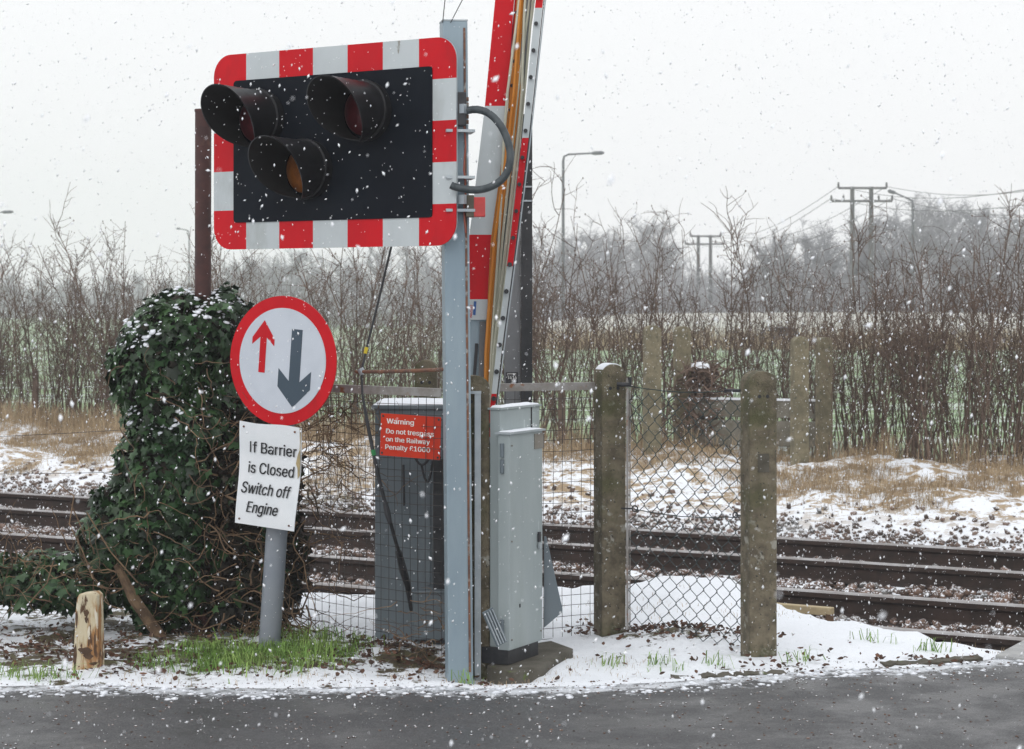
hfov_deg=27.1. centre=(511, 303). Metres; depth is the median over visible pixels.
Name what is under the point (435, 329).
bare sapling
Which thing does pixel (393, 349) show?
bare sapling
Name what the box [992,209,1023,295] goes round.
bare tree
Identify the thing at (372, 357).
bare sapling
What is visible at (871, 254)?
power pole
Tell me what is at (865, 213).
power line
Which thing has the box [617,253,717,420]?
bare sapling
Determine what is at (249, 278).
bare sapling
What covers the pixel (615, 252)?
bare tree
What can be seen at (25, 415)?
tall dry grass
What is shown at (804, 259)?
bare tree
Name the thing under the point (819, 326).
bare sapling
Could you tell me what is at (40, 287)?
bare tree
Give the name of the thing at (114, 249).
bare sapling
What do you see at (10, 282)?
bare tree
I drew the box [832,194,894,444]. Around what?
bare sapling
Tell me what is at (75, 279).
bare sapling
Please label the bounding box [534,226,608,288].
bare tree
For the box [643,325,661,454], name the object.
old concrete post
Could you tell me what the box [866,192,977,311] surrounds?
bare tree
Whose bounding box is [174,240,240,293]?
bare sapling
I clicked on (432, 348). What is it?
bare sapling
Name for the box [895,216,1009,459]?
bare sapling
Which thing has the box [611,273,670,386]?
bare sapling
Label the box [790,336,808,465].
old concrete post
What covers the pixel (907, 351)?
bare sapling
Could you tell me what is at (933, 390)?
bare sapling
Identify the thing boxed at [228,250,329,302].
bare sapling
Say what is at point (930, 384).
bare sapling
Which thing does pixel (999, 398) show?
bare sapling
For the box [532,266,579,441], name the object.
bare sapling
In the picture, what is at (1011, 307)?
bare sapling
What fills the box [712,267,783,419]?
bare sapling
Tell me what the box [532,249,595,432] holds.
bare sapling
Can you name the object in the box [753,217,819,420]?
bare sapling
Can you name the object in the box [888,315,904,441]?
bare sapling
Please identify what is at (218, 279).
bare tree
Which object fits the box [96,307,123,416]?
bare sapling
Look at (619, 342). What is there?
bare sapling
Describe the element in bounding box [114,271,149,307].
bare tree
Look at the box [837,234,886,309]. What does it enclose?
bare tree
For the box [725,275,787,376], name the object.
bare sapling
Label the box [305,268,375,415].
bare sapling
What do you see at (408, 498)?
machine cabinet
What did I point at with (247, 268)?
bare tree
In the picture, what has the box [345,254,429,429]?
bare sapling
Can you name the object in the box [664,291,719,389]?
bare sapling
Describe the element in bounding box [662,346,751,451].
brush heap
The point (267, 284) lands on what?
bare sapling
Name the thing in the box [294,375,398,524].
dead creeper
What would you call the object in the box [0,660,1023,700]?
slush
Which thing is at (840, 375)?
bare sapling
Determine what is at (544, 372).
bare sapling
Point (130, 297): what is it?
bare sapling
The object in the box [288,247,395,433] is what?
bare sapling
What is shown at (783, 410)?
concrete panel wall
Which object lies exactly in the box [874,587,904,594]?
sleeper
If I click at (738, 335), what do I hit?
bare sapling
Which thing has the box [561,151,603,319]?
street lamp
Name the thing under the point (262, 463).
traffic sign
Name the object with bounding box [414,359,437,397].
concrete fence post
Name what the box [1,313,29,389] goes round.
bare sapling
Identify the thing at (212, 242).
bare sapling
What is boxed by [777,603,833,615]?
cable trunking
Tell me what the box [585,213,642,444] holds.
bare sapling
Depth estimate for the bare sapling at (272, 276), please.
25.94 m
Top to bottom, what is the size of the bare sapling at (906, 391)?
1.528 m
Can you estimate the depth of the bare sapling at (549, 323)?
24.59 m
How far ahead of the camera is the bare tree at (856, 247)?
158.91 m
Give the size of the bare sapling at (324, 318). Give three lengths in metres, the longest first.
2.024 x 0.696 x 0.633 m
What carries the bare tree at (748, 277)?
on the ground at (814, 634)
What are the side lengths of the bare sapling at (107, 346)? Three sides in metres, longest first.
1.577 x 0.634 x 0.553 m
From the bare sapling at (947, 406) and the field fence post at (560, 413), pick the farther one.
the field fence post at (560, 413)
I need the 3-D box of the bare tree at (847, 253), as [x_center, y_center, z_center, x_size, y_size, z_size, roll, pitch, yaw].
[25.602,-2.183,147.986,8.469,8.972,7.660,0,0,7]
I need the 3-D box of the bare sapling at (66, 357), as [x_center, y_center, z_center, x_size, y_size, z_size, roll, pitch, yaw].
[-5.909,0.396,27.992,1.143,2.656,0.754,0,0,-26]
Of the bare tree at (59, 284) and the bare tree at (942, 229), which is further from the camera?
the bare tree at (59, 284)
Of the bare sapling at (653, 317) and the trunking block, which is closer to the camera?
the trunking block
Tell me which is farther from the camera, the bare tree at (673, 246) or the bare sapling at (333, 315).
the bare tree at (673, 246)
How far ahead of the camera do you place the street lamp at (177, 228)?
229.94 m
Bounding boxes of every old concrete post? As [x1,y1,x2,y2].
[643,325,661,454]
[673,326,690,445]
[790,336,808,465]
[815,337,832,462]
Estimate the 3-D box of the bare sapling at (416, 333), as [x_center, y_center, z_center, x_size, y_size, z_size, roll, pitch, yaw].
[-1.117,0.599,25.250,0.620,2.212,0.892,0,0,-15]
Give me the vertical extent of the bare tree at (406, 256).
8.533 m
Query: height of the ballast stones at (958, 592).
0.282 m
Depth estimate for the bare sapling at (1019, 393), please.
20.66 m
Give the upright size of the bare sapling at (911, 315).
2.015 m
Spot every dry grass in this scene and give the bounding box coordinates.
[0,396,1023,473]
[0,419,1023,515]
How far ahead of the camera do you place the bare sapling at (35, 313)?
28.36 m
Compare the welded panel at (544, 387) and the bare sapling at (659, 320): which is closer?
the welded panel at (544, 387)
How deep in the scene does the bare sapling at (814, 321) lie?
22.85 m
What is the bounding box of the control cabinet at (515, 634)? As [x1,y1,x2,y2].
[482,402,561,664]
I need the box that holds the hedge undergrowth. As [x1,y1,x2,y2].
[0,214,1023,459]
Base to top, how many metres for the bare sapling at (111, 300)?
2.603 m
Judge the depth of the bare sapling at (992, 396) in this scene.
21.63 m
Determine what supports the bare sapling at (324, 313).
on the ground at (814, 634)
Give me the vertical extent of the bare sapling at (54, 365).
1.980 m
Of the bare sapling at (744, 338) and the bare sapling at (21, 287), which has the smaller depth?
the bare sapling at (744, 338)
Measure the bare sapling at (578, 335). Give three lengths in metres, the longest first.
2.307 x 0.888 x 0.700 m
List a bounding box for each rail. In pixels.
[0,492,1023,570]
[0,507,1023,595]
[0,532,1023,629]
[302,581,1023,650]
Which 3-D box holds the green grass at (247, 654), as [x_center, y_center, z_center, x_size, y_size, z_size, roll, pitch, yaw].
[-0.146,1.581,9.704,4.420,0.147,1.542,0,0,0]
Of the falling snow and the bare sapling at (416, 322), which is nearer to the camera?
the falling snow
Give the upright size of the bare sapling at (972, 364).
2.026 m
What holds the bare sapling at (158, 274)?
on the ground at (814, 634)
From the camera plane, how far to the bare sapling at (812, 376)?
22.02 m
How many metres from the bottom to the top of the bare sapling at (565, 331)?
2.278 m
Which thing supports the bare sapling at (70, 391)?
on the ground at (814, 634)
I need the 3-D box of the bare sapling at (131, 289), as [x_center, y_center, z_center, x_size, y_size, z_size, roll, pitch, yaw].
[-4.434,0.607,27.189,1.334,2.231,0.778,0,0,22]
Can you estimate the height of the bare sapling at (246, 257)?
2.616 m
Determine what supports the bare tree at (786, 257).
on the ground at (814, 634)
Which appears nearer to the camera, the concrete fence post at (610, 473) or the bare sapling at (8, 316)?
the concrete fence post at (610, 473)
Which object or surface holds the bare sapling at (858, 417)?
on the ground at (814, 634)
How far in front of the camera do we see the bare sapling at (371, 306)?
25.67 m
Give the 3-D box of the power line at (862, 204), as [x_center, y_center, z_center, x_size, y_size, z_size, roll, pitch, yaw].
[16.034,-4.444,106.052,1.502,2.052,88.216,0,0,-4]
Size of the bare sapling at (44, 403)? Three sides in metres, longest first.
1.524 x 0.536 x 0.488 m
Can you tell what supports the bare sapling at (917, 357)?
on the ground at (814, 634)
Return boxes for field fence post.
[32,369,38,418]
[558,390,565,449]
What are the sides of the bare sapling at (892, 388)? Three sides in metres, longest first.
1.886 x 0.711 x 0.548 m
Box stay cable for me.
[357,247,412,610]
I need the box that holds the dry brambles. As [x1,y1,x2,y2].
[328,588,444,662]
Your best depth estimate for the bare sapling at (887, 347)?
22.12 m
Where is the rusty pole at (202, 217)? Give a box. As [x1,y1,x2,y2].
[194,109,210,634]
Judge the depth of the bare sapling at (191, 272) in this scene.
26.64 m
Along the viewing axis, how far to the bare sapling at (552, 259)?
23.93 m
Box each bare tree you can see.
[0,269,22,317]
[0,272,20,300]
[29,277,61,306]
[48,279,69,304]
[63,277,75,304]
[95,270,125,313]
[103,283,121,315]
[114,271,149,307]
[159,276,174,289]
[211,270,225,287]
[220,259,257,290]
[231,257,268,304]
[233,262,260,289]
[236,260,262,288]
[244,254,288,301]
[270,248,321,301]
[276,254,294,287]
[297,248,331,296]
[309,256,352,319]
[336,257,368,323]
[354,247,420,324]
[386,246,428,311]
[398,247,441,323]
[532,228,558,274]
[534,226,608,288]
[543,214,628,292]
[544,247,568,284]
[559,245,601,288]
[585,212,681,287]
[586,234,622,256]
[592,228,638,278]
[593,233,636,284]
[613,207,696,283]
[634,237,672,273]
[644,238,693,305]
[734,234,842,311]
[736,262,758,309]
[746,249,791,312]
[747,228,819,311]
[781,213,829,311]
[788,231,843,311]
[806,219,843,303]
[819,197,933,308]
[820,237,849,310]
[822,209,935,311]
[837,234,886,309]
[841,221,887,277]
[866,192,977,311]
[866,220,939,310]
[873,209,934,311]
[898,196,993,311]
[899,211,996,311]
[904,192,1021,307]
[922,204,968,306]
[947,201,1023,311]
[950,203,1011,310]
[952,202,998,294]
[959,227,1016,312]
[976,218,1021,291]
[980,209,1023,305]
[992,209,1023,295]
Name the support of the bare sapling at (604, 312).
on the ground at (814, 634)
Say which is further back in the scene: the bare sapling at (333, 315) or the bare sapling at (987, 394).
the bare sapling at (333, 315)
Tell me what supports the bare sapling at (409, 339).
on the ground at (814, 634)
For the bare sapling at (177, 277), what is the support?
on the ground at (814, 634)
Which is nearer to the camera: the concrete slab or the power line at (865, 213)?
the concrete slab
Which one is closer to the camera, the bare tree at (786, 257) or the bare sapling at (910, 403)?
the bare sapling at (910, 403)
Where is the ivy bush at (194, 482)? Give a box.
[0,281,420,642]
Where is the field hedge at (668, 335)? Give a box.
[502,324,1018,350]
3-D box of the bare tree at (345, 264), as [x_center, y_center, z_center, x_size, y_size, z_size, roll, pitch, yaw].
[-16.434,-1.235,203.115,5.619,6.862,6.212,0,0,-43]
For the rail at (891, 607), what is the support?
on the ground at (814, 634)
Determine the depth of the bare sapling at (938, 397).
21.08 m
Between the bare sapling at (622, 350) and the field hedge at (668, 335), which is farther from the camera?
the field hedge at (668, 335)
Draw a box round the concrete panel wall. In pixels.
[689,397,814,447]
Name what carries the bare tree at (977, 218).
on the ground at (814, 634)
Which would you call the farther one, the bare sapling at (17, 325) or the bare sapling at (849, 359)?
the bare sapling at (17, 325)
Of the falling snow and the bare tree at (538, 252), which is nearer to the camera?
the falling snow
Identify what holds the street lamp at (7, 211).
on the ground at (814, 634)
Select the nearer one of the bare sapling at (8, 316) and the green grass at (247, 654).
the green grass at (247, 654)
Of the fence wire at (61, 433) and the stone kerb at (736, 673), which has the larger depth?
the fence wire at (61, 433)
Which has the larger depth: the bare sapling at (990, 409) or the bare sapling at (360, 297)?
the bare sapling at (360, 297)
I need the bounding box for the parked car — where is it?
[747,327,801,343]
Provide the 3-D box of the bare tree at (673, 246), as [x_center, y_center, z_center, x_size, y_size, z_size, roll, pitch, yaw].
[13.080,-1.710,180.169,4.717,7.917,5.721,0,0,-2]
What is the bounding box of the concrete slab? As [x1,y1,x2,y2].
[487,641,572,684]
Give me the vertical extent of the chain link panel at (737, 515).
1.251 m
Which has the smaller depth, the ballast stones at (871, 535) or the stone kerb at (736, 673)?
the stone kerb at (736, 673)
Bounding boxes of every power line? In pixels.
[689,198,1020,246]
[694,187,1023,237]
[724,198,989,246]
[725,187,1023,237]
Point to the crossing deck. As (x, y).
(1014, 653)
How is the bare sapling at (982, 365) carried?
on the ground at (814, 634)
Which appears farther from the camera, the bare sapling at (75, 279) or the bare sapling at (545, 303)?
the bare sapling at (75, 279)
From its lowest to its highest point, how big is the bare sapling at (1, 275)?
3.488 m
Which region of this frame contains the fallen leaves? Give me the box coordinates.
[0,615,991,689]
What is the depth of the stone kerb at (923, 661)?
9.54 m
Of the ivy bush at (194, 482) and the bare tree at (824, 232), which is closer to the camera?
the ivy bush at (194, 482)
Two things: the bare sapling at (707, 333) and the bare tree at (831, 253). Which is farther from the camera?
the bare tree at (831, 253)
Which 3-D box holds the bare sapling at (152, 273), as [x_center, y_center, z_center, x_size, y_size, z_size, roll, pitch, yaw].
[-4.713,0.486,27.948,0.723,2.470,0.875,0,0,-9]
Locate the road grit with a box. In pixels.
[1,652,1023,748]
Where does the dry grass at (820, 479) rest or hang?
on the ground at (814, 634)
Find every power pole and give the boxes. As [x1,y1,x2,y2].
[685,232,724,312]
[830,182,892,313]
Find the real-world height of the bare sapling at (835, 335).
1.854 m
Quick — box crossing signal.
[200,19,513,683]
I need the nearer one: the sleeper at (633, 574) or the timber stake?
the timber stake
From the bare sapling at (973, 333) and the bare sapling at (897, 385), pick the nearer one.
the bare sapling at (973, 333)
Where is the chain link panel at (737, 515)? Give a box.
[628,386,740,652]
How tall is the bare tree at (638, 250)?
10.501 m
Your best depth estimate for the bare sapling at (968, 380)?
21.36 m
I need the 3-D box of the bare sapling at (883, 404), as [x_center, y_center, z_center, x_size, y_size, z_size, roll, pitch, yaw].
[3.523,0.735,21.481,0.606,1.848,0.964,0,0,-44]
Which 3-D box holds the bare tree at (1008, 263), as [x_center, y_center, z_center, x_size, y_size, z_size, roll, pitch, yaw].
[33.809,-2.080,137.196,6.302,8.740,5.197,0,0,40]
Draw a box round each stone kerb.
[670,669,786,678]
[880,654,982,666]
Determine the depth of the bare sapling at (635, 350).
23.54 m
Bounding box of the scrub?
[0,246,1023,329]
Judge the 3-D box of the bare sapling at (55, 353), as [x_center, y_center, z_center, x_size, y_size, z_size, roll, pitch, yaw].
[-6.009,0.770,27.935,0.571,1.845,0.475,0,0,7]
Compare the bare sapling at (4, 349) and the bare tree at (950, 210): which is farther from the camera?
the bare tree at (950, 210)
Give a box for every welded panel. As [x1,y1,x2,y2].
[307,384,442,662]
[497,382,594,639]
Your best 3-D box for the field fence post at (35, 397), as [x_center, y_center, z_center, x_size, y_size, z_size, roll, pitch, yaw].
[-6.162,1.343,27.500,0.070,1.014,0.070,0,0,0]
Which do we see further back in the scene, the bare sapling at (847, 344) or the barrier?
the bare sapling at (847, 344)
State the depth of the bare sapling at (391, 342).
25.25 m
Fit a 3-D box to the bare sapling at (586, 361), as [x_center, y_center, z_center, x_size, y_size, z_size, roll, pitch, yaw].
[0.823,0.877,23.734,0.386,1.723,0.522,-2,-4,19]
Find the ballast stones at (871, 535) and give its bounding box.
[0,456,1023,550]
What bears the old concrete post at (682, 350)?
on the ground at (814, 634)
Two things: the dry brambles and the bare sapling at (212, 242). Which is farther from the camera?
the bare sapling at (212, 242)
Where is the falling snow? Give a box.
[0,0,1023,748]
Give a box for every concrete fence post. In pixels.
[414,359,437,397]
[471,375,489,678]
[594,363,625,636]
[741,370,776,656]
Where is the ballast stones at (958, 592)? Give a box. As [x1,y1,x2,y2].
[0,505,1023,636]
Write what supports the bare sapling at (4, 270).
on the ground at (814, 634)
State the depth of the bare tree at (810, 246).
149.37 m
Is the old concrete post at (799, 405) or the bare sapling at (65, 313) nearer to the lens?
the old concrete post at (799, 405)
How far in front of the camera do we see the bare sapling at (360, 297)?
25.68 m
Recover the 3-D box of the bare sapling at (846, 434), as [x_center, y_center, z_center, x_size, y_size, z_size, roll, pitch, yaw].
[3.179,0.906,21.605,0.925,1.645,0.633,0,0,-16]
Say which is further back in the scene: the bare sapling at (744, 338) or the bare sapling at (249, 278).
the bare sapling at (249, 278)
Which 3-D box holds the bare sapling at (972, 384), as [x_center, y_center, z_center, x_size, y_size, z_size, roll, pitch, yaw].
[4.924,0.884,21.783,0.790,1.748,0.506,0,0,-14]
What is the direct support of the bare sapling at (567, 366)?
on the ground at (814, 634)
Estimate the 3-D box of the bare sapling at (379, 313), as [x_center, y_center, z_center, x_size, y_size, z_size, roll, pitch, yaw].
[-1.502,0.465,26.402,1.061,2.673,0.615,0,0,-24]
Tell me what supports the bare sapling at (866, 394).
on the ground at (814, 634)
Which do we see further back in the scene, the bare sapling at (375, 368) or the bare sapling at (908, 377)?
the bare sapling at (375, 368)
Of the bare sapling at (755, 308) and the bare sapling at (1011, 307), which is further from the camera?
the bare sapling at (755, 308)
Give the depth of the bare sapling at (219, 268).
27.53 m
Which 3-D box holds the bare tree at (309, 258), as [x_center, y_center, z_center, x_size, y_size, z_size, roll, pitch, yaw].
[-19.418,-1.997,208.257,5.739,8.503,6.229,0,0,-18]
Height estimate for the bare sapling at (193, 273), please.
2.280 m
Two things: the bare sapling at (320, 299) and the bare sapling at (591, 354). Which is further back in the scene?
the bare sapling at (320, 299)
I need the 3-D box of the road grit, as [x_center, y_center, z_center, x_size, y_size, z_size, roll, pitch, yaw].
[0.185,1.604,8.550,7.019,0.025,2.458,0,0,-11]
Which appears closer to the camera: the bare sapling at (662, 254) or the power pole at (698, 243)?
the bare sapling at (662, 254)
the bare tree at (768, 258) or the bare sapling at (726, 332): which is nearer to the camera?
the bare sapling at (726, 332)
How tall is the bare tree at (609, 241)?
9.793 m
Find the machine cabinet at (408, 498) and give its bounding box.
[372,398,444,643]
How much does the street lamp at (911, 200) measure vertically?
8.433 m
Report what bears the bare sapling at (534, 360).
on the ground at (814, 634)
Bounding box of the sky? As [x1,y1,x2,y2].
[0,0,1023,309]
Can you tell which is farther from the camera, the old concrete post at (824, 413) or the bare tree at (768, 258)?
the bare tree at (768, 258)
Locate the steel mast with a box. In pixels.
[504,114,531,403]
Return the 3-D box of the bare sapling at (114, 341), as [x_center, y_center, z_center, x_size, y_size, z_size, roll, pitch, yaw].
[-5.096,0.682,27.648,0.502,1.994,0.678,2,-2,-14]
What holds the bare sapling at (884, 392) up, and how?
on the ground at (814, 634)
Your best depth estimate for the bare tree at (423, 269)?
188.28 m
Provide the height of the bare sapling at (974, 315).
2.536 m
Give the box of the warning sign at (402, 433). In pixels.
[380,413,441,459]
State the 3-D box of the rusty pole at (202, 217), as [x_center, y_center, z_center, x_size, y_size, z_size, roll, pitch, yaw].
[-1.503,0.376,10.350,0.084,2.647,0.083,0,0,0]
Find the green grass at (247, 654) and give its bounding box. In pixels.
[0,619,952,684]
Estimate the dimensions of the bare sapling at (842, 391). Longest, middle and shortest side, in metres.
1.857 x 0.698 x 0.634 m
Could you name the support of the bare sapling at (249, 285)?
on the ground at (814, 634)
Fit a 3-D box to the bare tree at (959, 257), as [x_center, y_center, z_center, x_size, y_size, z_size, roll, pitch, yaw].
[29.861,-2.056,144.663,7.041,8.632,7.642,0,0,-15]
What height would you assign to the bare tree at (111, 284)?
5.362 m
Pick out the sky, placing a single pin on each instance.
(958, 148)
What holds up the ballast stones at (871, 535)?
on the ground at (814, 634)
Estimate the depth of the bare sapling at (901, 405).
22.69 m
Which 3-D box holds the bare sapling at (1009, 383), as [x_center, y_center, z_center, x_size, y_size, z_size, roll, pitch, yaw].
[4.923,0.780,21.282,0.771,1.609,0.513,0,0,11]
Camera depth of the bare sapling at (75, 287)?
27.98 m
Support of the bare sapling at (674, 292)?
on the ground at (814, 634)
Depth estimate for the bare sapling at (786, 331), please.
23.42 m
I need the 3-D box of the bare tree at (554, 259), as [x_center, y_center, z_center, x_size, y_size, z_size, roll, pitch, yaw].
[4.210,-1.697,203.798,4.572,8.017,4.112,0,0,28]
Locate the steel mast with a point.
(518, 345)
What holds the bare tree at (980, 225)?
on the ground at (814, 634)
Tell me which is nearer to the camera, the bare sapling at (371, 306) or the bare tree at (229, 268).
the bare sapling at (371, 306)
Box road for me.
[0,658,1023,748]
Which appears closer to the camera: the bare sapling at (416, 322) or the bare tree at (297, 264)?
the bare sapling at (416, 322)
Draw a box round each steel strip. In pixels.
[471,391,480,680]
[617,377,637,628]
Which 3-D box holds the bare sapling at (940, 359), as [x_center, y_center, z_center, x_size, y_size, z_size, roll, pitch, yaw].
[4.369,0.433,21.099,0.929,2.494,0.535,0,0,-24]
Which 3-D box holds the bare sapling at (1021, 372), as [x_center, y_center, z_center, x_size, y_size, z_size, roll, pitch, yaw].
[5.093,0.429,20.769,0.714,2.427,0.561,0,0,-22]
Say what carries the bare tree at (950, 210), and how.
on the ground at (814, 634)
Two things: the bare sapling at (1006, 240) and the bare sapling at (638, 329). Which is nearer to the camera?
the bare sapling at (1006, 240)
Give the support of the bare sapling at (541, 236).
on the ground at (814, 634)
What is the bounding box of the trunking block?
[825,614,833,620]
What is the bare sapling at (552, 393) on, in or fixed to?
on the ground at (814, 634)
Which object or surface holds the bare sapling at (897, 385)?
on the ground at (814, 634)
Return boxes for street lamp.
[0,210,13,213]
[176,227,189,287]
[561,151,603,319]
[888,189,914,310]
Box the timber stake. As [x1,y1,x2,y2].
[72,591,103,669]
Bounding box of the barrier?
[469,0,545,406]
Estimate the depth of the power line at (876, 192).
108.33 m
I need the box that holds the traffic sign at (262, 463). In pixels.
[230,296,336,647]
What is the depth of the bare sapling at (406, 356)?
25.28 m
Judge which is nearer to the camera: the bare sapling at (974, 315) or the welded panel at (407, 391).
the welded panel at (407, 391)
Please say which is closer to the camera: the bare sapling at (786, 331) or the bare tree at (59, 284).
the bare sapling at (786, 331)
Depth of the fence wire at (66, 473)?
10.78 m
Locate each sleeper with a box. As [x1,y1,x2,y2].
[631,570,650,576]
[785,581,827,588]
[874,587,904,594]
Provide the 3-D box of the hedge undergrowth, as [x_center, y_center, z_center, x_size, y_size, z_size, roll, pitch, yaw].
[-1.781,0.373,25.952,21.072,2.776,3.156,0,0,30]
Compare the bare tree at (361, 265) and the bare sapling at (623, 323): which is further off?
the bare tree at (361, 265)
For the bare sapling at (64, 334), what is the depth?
28.47 m
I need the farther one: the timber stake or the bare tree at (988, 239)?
the bare tree at (988, 239)
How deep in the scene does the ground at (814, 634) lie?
11.30 m
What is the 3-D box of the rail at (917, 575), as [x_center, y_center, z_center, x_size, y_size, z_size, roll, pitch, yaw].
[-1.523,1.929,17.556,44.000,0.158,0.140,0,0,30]
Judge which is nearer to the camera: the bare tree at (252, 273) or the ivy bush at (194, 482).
the ivy bush at (194, 482)
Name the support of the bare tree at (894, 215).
on the ground at (814, 634)
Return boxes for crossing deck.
[995,640,1023,660]
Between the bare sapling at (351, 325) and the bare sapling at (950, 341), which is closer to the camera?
the bare sapling at (950, 341)
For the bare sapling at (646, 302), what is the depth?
23.80 m
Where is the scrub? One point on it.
(702, 290)
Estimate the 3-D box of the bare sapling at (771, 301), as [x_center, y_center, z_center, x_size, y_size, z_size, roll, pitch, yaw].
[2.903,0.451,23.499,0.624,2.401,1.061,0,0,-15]
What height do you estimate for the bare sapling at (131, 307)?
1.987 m
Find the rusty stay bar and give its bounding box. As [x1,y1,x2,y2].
[355,368,442,373]
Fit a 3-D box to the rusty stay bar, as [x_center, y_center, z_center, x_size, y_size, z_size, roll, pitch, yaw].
[-0.503,0.299,9.562,0.025,0.044,0.676,0,0,-39]
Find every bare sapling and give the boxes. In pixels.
[0,230,48,415]
[0,244,55,401]
[0,250,11,325]
[0,250,51,421]
[0,254,30,404]
[0,260,61,402]
[0,307,27,411]
[0,312,21,396]
[0,313,25,414]
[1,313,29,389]
[8,263,81,408]
[12,220,126,420]
[12,316,60,422]
[19,184,142,421]
[20,270,88,412]
[23,288,79,421]
[24,229,105,414]
[24,234,108,418]
[29,293,73,417]
[31,243,91,414]
[34,248,83,410]
[40,230,133,422]
[44,287,98,416]
[48,288,83,418]
[50,318,88,426]
[59,244,125,413]
[63,272,98,417]
[69,298,107,412]
[71,277,115,421]
[79,231,137,414]
[86,223,139,418]
[88,264,166,343]
[94,312,121,415]
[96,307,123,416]
[105,281,140,422]
[112,266,161,327]
[113,265,190,316]
[120,283,165,324]
[127,247,175,312]
[139,244,193,305]
[160,256,189,287]
[162,254,216,287]
[173,242,232,287]
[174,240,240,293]
[181,216,264,302]
[185,251,224,290]
[190,205,302,301]
[191,215,236,290]
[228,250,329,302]
[230,249,273,300]
[230,268,265,303]
[235,249,276,301]
[254,260,299,298]
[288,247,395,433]
[299,267,350,335]
[300,266,341,432]
[301,286,346,425]
[301,294,352,331]
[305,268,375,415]
[313,247,412,420]
[324,272,414,430]
[336,247,402,422]
[345,246,425,425]
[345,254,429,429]
[350,246,422,417]
[350,306,403,410]
[353,316,390,399]
[359,321,409,420]
[364,298,427,385]
[372,278,408,398]
[373,246,438,397]
[379,310,434,398]
[380,267,441,397]
[382,298,436,386]
[394,264,440,385]
[403,281,442,379]
[405,282,442,375]
[417,246,442,384]
[425,321,442,397]
[429,245,441,335]
[429,316,442,387]
[497,153,582,398]
[501,265,552,401]
[502,213,629,446]
[502,266,579,402]
[503,292,555,431]
[532,218,613,424]
[532,229,556,358]
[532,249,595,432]
[532,255,615,443]
[532,257,590,421]
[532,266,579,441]
[535,245,601,443]
[536,282,586,432]
[538,178,646,439]
[542,297,602,437]
[546,259,610,435]
[570,313,596,421]
[572,264,631,442]
[574,273,694,439]
[576,273,644,374]
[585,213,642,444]
[601,254,640,429]
[608,200,699,438]
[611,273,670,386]
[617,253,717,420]
[622,198,695,432]
[624,299,648,397]
[628,225,679,438]
[629,254,717,360]
[653,193,764,419]
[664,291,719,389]
[684,272,745,418]
[696,284,767,418]
[701,188,777,446]
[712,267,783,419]
[722,300,774,377]
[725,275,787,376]
[743,236,812,420]
[745,252,816,420]
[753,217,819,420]
[756,285,811,419]
[769,318,798,420]
[773,265,836,451]
[775,271,848,421]
[777,299,864,436]
[778,293,861,395]
[780,314,866,449]
[792,264,847,398]
[795,259,859,454]
[800,293,863,460]
[808,266,863,448]
[809,331,837,401]
[811,304,892,460]
[814,304,869,452]
[822,251,897,452]
[828,288,913,454]
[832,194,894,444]
[832,284,875,449]
[842,206,958,452]
[849,275,898,445]
[850,282,957,451]
[854,286,905,449]
[856,290,914,445]
[858,275,920,451]
[861,296,931,451]
[868,279,919,453]
[870,235,931,458]
[872,313,899,447]
[874,290,934,458]
[875,249,979,460]
[876,323,917,447]
[880,270,1003,463]
[880,280,929,458]
[881,274,974,463]
[884,230,962,453]
[884,271,955,459]
[886,327,923,453]
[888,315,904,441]
[890,311,957,460]
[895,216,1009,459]
[895,244,975,458]
[897,201,1023,454]
[898,265,959,462]
[898,271,971,459]
[898,345,929,456]
[907,257,965,462]
[908,267,963,431]
[912,223,986,462]
[919,230,1023,449]
[924,183,1023,455]
[926,302,996,462]
[935,247,1023,451]
[943,229,1012,458]
[948,227,1021,466]
[955,255,1023,467]
[955,292,995,455]
[959,198,1023,455]
[960,260,1020,459]
[960,305,1016,452]
[961,315,1005,461]
[964,314,1023,455]
[973,265,1023,453]
[979,248,1023,446]
[982,326,1023,459]
[991,280,1023,463]
[997,226,1023,439]
[999,263,1023,465]
[1001,295,1023,456]
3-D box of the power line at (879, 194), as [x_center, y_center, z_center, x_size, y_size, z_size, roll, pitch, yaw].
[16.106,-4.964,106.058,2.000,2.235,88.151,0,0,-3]
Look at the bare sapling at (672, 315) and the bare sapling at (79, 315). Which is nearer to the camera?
the bare sapling at (672, 315)
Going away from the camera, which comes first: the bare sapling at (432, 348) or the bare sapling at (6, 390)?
the bare sapling at (432, 348)
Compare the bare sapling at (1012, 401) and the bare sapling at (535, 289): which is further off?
the bare sapling at (535, 289)
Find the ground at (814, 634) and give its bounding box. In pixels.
[0,310,1023,688]
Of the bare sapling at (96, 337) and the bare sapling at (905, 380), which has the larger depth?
the bare sapling at (96, 337)
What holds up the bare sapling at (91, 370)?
on the ground at (814, 634)
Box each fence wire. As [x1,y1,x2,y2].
[0,430,116,436]
[32,472,107,473]
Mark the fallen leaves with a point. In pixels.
(427, 664)
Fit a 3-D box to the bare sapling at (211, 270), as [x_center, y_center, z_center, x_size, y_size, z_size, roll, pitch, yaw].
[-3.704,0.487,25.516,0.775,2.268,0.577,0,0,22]
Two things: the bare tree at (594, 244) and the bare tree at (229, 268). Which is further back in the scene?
the bare tree at (229, 268)
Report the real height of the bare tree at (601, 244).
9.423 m
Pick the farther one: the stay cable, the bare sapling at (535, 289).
the bare sapling at (535, 289)
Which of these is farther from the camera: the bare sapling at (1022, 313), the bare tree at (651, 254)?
the bare tree at (651, 254)

